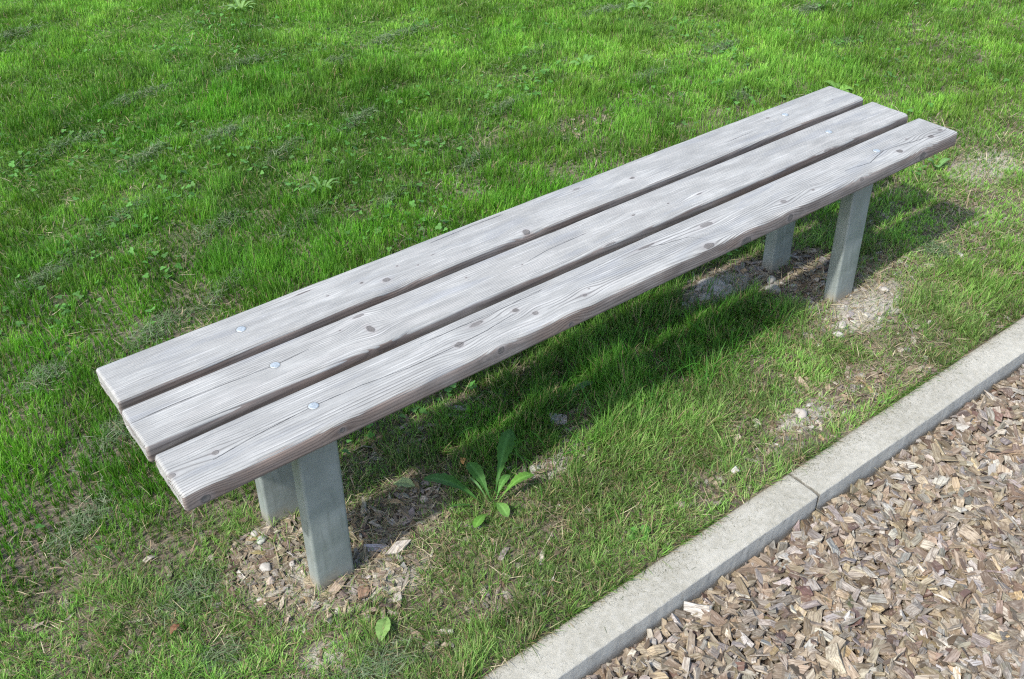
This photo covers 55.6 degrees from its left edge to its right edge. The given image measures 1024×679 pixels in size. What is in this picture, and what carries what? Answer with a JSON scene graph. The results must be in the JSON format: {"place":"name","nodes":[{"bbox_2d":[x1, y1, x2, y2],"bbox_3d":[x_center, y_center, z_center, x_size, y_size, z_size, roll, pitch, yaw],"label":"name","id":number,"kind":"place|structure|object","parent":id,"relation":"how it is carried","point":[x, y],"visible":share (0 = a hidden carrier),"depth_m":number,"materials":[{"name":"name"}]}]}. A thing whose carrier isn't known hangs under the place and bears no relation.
{"place":"outdoors","nodes":[
{"label":"outdoors","id":0,"kind":"place"},
{"bbox_2d":[0,0,1023,678],"bbox_3d":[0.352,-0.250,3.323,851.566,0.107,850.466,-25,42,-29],"label":"ground","id":1,"kind":"structure","parent":0,"point":[172,510],"depth_m":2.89,"materials":[{"name":"green plant"}]},
{"bbox_2d":[170,623,178,633],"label":"fallen leaf","id":2,"kind":"object","parent":1,"relation":"on","point":[174,626],"visible":1,"depth_m":2.08,"materials":[{"name":"brown plant"}]},
{"bbox_2d":[221,0,254,11],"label":"weed plant","id":3,"kind":"object","parent":1,"relation":"on","point":[238,4],"visible":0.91,"depth_m":5.50,"materials":[{"name":"green plant"}]},
{"bbox_2d":[250,530,258,536],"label":"stone","id":4,"kind":"object","parent":1,"relation":"on","point":[255,532],"visible":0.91,"depth_m":2.32,"materials":[{"name":"beige stone"}]},
{"bbox_2d":[257,535,266,544],"bbox_3d":[-0.593,0.476,2.307,0.027,0.019,0.023,-25,42,-29],"label":"stone","id":5,"kind":"object","parent":1,"relation":"on","point":[261,541],"visible":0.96,"depth_m":2.30,"materials":[{"name":"grey stone"}]},
{"bbox_2d":[259,562,271,571],"bbox_3d":[-0.566,0.526,2.233,0.026,0.020,0.033,-25,42,-29],"label":"stone","id":6,"kind":"object","parent":1,"relation":"on","point":[265,566],"visible":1,"depth_m":2.23,"materials":[{"name":"beige stone"}]},
{"bbox_2d":[266,576,275,584],"bbox_3d":[-0.547,0.548,2.204,0.022,0.018,0.023,-25,42,-29],"label":"stone","id":7,"kind":"object","parent":1,"relation":"on","point":[271,579],"visible":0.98,"depth_m":2.20,"materials":[{"name":"beige stone"}]},
{"bbox_2d":[298,176,340,192],"bbox_3d":[-0.727,-0.576,3.703,0.142,0.050,0.155,8,37,13],"label":"weed plant","id":8,"kind":"object","parent":1,"relation":"on","point":[317,182],"visible":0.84,"depth_m":3.72,"materials":[{"name":"green plant"}]},
{"bbox_2d":[328,577,346,593],"bbox_3d":[-0.388,0.549,2.177,0.021,0.018,0.057,17,40,23],"label":"wood chip","id":9,"kind":"object","parent":1,"relation":"on","point":[335,588],"visible":1,"depth_m":2.17,"materials":[{"name":"beige wood"}]},
{"bbox_2d":[357,584,369,598],"bbox_3d":[-0.331,0.559,2.159,0.028,0.015,0.038,-13,38,-15],"label":"wood chip","id":10,"kind":"object","parent":1,"relation":"on","point":[362,590],"visible":1,"depth_m":2.15,"materials":[{"name":"brown wood"}]},
{"bbox_2d":[363,544,388,552],"bbox_3d":[-0.318,0.491,2.283,0.061,0.012,0.022,1,36,3],"label":"wood chip","id":11,"kind":"object","parent":1,"relation":"on","point":[371,546],"visible":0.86,"depth_m":2.28,"materials":[{"name":"grey wood"}]},
{"bbox_2d":[375,617,390,640],"bbox_3d":[-0.275,0.614,2.071,0.043,0.017,0.041,-25,42,-29],"label":"fallen leaf","id":12,"kind":"object","parent":1,"relation":"on","point":[382,625],"visible":1,"depth_m":2.07,"materials":[{"name":"green plant"}]},
{"bbox_2d":[384,540,411,554],"bbox_3d":[-0.265,0.485,2.266,0.026,0.014,0.071,22,42,28],"label":"wood chip","id":13,"kind":"object","parent":1,"relation":"on","point":[398,545],"visible":1,"depth_m":2.26,"materials":[{"name":"beige wood"}]},
{"bbox_2d":[424,429,533,527],"bbox_3d":[-0.054,0.338,2.407,0.265,0.074,0.232,-25,42,-29],"label":"dandelion plant","id":14,"kind":"object","parent":1,"relation":"on","point":[507,438],"visible":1,"depth_m":2.40,"materials":[{"name":"green plant"}]},
{"bbox_2d":[0,0,1016,549],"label":"clover","id":15,"kind":"object","parent":1,"relation":"on","point":[190,196],"visible":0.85,"depth_m":3.96,"materials":[{"name":"green plant"}]},
{"bbox_2d":[0,108,1023,678],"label":"bark litter","id":16,"kind":"object","parent":1,"relation":"on","point":[362,530],"visible":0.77,"depth_m":2.36,"materials":[{"name":"brown wood"}]},
{"bbox_2d":[393,477,414,486],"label":"fallen leaf","id":17,"kind":"object","parent":16,"relation":"on","point":[405,482],"visible":1,"depth_m":2.42,"materials":[{"name":"green plant"}]},
{"bbox_2d":[0,0,1023,678],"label":"dry straw","id":18,"kind":"object","parent":1,"relation":"on","point":[428,566],"visible":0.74,"depth_m":2.63,"materials":[{"name":"beige plant"}]},
{"bbox_2d":[0,0,1023,678],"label":"grass clippings","id":19,"kind":"object","parent":1,"relation":"on","point":[116,426],"depth_m":3.03,"materials":[{"name":"plant"}]},
{"bbox_2d":[96,86,957,590],"bbox_3d":[0.241,-0.062,2.729,2.524,0.573,0.494,-25,42,-29],"label":"park bench","id":20,"kind":"object","parent":1,"relation":"on","point":[278,398],"visible":0.98,"depth_m":2.32,"materials":[{"name":"wood"}]},
{"bbox_2d":[549,413,566,424],"bbox_3d":[0.124,0.213,2.635,0.050,0.026,0.039,-1,36,1],"label":"stone","id":21,"kind":"object","parent":1,"relation":"on","point":[562,419],"visible":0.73,"depth_m":2.63,"materials":[{"name":"grey stone"}]},
{"bbox_2d":[568,54,594,65],"bbox_3d":[0.347,-1.354,4.735,0.108,0.040,0.137,16,40,22],"label":"weed plant","id":22,"kind":"object","parent":1,"relation":"on","point":[589,57],"visible":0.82,"depth_m":4.74,"materials":[{"name":"green plant"}]},
{"bbox_2d":[573,380,592,391],"bbox_3d":[0.199,0.130,2.716,0.070,0.017,0.023,-18,40,-22],"label":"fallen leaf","id":23,"kind":"object","parent":1,"relation":"on","point":[582,386],"visible":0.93,"depth_m":2.71,"materials":[{"name":"green plant"}]},
{"bbox_2d":[249,272,921,632],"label":"gravel","id":24,"kind":"structure","parent":1,"relation":"on","point":[850,314],"depth_m":2.93,"materials":[{"name":"grey gravel"}]},
{"bbox_2d":[628,524,651,540],"bbox_3d":[0.303,0.457,2.296,0.056,0.016,0.052,3,36,6],"label":"weed plant","id":25,"kind":"object","parent":1,"relation":"on","point":[642,527],"visible":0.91,"depth_m":2.30,"materials":[{"name":"green plant"}]},
{"bbox_2d":[627,0,654,9],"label":"weed plant","id":26,"kind":"object","parent":1,"relation":"on","point":[638,3],"visible":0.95,"depth_m":5.40,"materials":[{"name":"green plant"}]},
{"bbox_2d":[483,475,817,678],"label":"kerb stone","id":27,"kind":"object","parent":1,"relation":"on","point":[591,646],"visible":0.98,"depth_m":2.17,"materials":[{"name":"concrete"}]},
{"bbox_2d":[698,292,710,300],"bbox_3d":[0.618,-0.137,3.106,0.042,0.012,0.053,8,37,12],"label":"stone","id":28,"kind":"object","parent":1,"relation":"on","point":[702,298],"visible":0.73,"depth_m":3.10,"materials":[{"name":"grey stone"}]},
{"bbox_2d":[697,277,734,297],"bbox_3d":[0.663,-0.167,3.151,0.089,0.012,0.140,-25,42,-29],"label":"stone","id":29,"kind":"object","parent":1,"relation":"on","point":[716,287],"visible":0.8,"depth_m":3.15,"materials":[{"name":"grey stone"}]},
{"bbox_2d":[731,466,739,473],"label":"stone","id":30,"kind":"object","parent":1,"relation":"on","point":[733,470],"visible":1,"depth_m":2.44,"materials":[{"name":"beige stone"}]},
{"bbox_2d":[767,275,775,284],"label":"stone","id":31,"kind":"object","parent":1,"relation":"on","point":[772,278],"visible":0.95,"depth_m":3.16,"materials":[{"name":"grey stone"}]},
{"bbox_2d":[765,284,780,293],"bbox_3d":[0.839,-0.159,3.128,0.052,0.031,0.037,14,39,20],"label":"stone","id":32,"kind":"object","parent":1,"relation":"on","point":[777,290],"visible":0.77,"depth_m":3.12,"materials":[{"name":"grey stone"}]},
{"bbox_2d":[795,408,806,418],"bbox_3d":[0.786,0.201,2.638,0.032,0.027,0.040,-3,36,-3],"label":"stone","id":33,"kind":"object","parent":1,"relation":"on","point":[802,413],"visible":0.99,"depth_m":2.63,"materials":[{"name":"beige stone"}]},
{"bbox_2d":[583,364,1023,678],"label":"wood chips","id":34,"kind":"object","parent":1,"relation":"on","point":[983,479],"visible":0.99,"depth_m":2.23,"materials":[{"name":"brown wood"}]},
{"bbox_2d":[623,388,1023,677],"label":"straw on chips","id":35,"kind":"object","parent":34,"relation":"on","point":[860,565],"visible":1,"depth_m":2.29,"materials":[{"name":"beige plant"}]},
{"bbox_2d":[824,80,852,91],"bbox_3d":[1.493,-1.140,4.416,0.108,0.043,0.125,-7,37,-8],"label":"weed plant","id":36,"kind":"object","parent":1,"relation":"on","point":[834,84],"visible":0.6,"depth_m":4.43,"materials":[{"name":"green plant"}]},
{"bbox_2d":[833,331,844,336],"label":"stone","id":37,"kind":"object","parent":1,"relation":"on","point":[839,333],"visible":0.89,"depth_m":2.91,"materials":[{"name":"beige stone"}]},
{"bbox_2d":[837,321,846,329],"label":"stone","id":38,"kind":"object","parent":1,"relation":"on","point":[843,324],"visible":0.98,"depth_m":2.95,"materials":[{"name":"beige stone"}]},
{"bbox_2d":[878,286,888,291],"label":"stone","id":39,"kind":"object","parent":1,"relation":"on","point":[884,289],"visible":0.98,"depth_m":3.09,"materials":[{"name":"beige stone"}]},
{"bbox_2d":[788,317,1023,510],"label":"kerb stone","id":40,"kind":"object","parent":1,"relation":"on","point":[832,476],"visible":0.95,"depth_m":2.62,"materials":[{"name":"concrete"}]},
{"bbox_2d":[927,158,949,168],"bbox_3d":[1.669,-0.690,3.804,0.098,0.038,0.063,-25,42,-29],"label":"weed plant","id":41,"kind":"object","parent":1,"relation":"on","point":[942,161],"visible":1,"depth_m":3.80,"materials":[{"name":"green plant"}]}
]}

